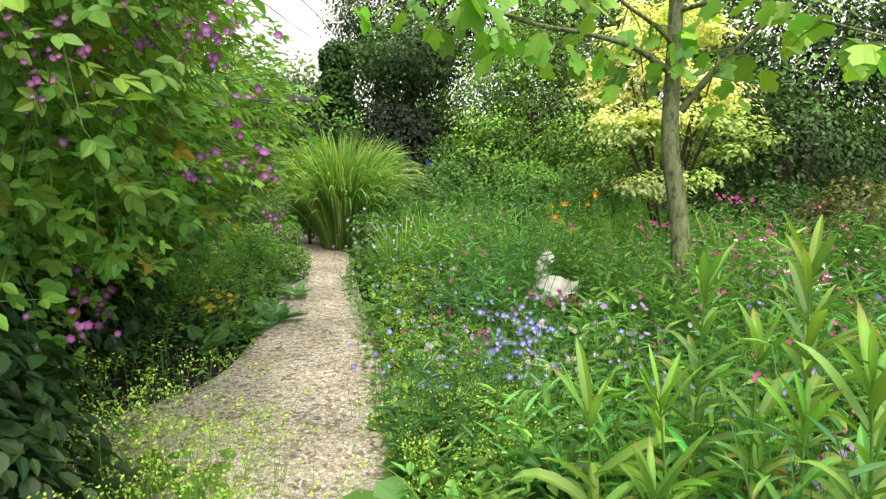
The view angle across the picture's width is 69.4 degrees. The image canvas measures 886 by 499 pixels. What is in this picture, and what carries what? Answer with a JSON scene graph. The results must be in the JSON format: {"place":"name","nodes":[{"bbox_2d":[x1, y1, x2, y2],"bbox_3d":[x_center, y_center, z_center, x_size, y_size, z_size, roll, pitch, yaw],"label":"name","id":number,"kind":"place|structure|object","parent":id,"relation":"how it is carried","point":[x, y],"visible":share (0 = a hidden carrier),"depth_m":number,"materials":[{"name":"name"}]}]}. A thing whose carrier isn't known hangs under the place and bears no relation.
{"place":"outdoors","nodes":[
{"label":"outdoors","id":0,"kind":"place"},
{"bbox_2d":[15,219,401,498],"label":"gravel path","id":1,"kind":"structure","parent":0,"point":[321,323],"depth_m":3.92,"materials":[{"name":"beige gravel"}]},
{"bbox_2d":[254,158,483,234],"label":"flowers","id":2,"kind":"object","parent":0,"point":[270,219],"visible":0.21,"depth_m":7.60,"materials":[{"name":"purple plant"}]},
{"bbox_2d":[59,151,885,498],"bbox_3d":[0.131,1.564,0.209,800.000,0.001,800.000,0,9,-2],"label":"ground","id":3,"kind":"structure","parent":0,"point":[171,355],"depth_m":5.00,"materials":[{"name":"soil"}]},
{"bbox_2d":[0,0,358,498],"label":"flowering shrub","id":4,"kind":"object","parent":3,"relation":"on","point":[93,194],"visible":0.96,"depth_m":2.52,"materials":[{"name":"green plant"}]},
{"bbox_2d":[0,0,285,349],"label":"purple flowers","id":5,"kind":"object","parent":4,"relation":"on","point":[140,43],"visible":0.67,"depth_m":2.30,"materials":[{"name":"purple plant"}]},
{"bbox_2d":[123,289,238,411],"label":"bed flowers","id":6,"kind":"object","parent":3,"relation":"on","point":[209,305],"visible":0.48,"depth_m":5.24,"materials":[{"name":"yellow plant"}]},
{"bbox_2d":[13,186,384,498],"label":"bed plants","id":7,"kind":"object","parent":3,"relation":"on","point":[158,476],"visible":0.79,"depth_m":4.33,"materials":[{"name":"green plant"}]},
{"bbox_2d":[197,95,331,217],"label":"garden shed","id":8,"kind":"structure","parent":3,"relation":"on","point":[303,99],"depth_m":14.39,"materials":[{"name":"grey wood"}]},
{"bbox_2d":[118,240,415,486],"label":"path-edge plants","id":9,"kind":"object","parent":3,"relation":"on","point":[363,340],"visible":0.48,"depth_m":5.14,"materials":[{"name":"green plant"}]},
{"bbox_2d":[313,38,361,150],"bbox_3d":[-2.712,-3.154,16.425,1.291,4.297,1.248,0,9,-2],"label":"tree","id":10,"kind":"object","parent":3,"relation":"on","point":[334,55],"visible":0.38,"depth_m":15.99,"materials":[{"name":"green plant"}]},
{"bbox_2d":[251,126,437,251],"bbox_3d":[-1.608,-0.961,10.007,2.878,1.941,2.914,7,11,37],"label":"ornamental grass clump","id":11,"kind":"object","parent":3,"relation":"on","point":[342,186],"visible":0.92,"depth_m":9.53,"materials":[{"name":"green plant"}]},
{"bbox_2d":[398,177,417,204],"bbox_3d":[-0.660,-0.696,11.033,0.510,1.078,0.510,0,9,-2],"label":"bird bath","id":12,"kind":"object","parent":3,"relation":"on","point":[407,185],"visible":0.08,"depth_m":10.93,"materials":[{"name":"grey stone"}]},
{"bbox_2d":[191,0,885,234],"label":"trees","id":13,"kind":"object","parent":3,"relation":"on","point":[397,60],"visible":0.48,"depth_m":13.13,"materials":[{"name":"green plant"}]},
{"bbox_2d":[202,123,885,266],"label":"shrubs","id":14,"kind":"object","parent":3,"relation":"on","point":[360,226],"visible":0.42,"depth_m":9.75,"materials":[{"name":"green plant"}]},
{"bbox_2d":[217,66,885,207],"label":"hedge shrubs","id":15,"kind":"object","parent":3,"relation":"on","point":[434,114],"visible":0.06,"depth_m":17.88,"materials":[{"name":"green plant"}]},
{"bbox_2d":[518,282,587,312],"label":"statue foot plants","id":16,"kind":"object","parent":3,"relation":"on","point":[550,298],"visible":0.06,"depth_m":5.57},
{"bbox_2d":[533,251,583,319],"bbox_3d":[1.012,0.335,5.849,0.440,0.663,0.442,8,12,42],"label":"garden statue","id":17,"kind":"object","parent":3,"relation":"on","point":[560,282],"visible":0.44,"depth_m":5.73,"materials":[{"name":"stone"}]},
{"bbox_2d":[334,155,885,498],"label":"border perennials","id":18,"kind":"object","parent":3,"relation":"on","point":[463,437],"visible":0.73,"depth_m":3.82,"materials":[{"name":"green plant"}]},
{"bbox_2d":[332,175,885,495],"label":"border flowers","id":19,"kind":"object","parent":18,"relation":"on","point":[603,306],"visible":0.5,"depth_m":3.93,"materials":[{"name":"purple plant"}]},
{"bbox_2d":[343,0,885,346],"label":"tree","id":20,"kind":"object","parent":3,"relation":"on","point":[860,59],"visible":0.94,"depth_m":4.01,"materials":[{"name":"green plant"}]},
{"bbox_2d":[565,0,789,246],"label":"golden shrub","id":21,"kind":"object","parent":3,"relation":"on","point":[647,120],"visible":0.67,"depth_m":8.46,"materials":[{"name":"yellow plant"}]},
{"bbox_2d":[509,213,885,498],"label":"broad-leaved plants","id":22,"kind":"object","parent":3,"relation":"on","point":[871,377],"visible":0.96,"depth_m":1.90,"materials":[{"name":"green plant"}]},
{"bbox_2d":[192,0,885,123],"bbox_3d":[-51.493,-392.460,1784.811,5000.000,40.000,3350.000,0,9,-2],"label":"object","id":23,"kind":"structure","parent":0,"point":[299,14],"depth_m":507.69,"materials":[{"name":"white"}]},
{"bbox_2d":[449,124,885,150],"label":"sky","id":24,"kind":"structure","parent":0,"point":[468,124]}
]}

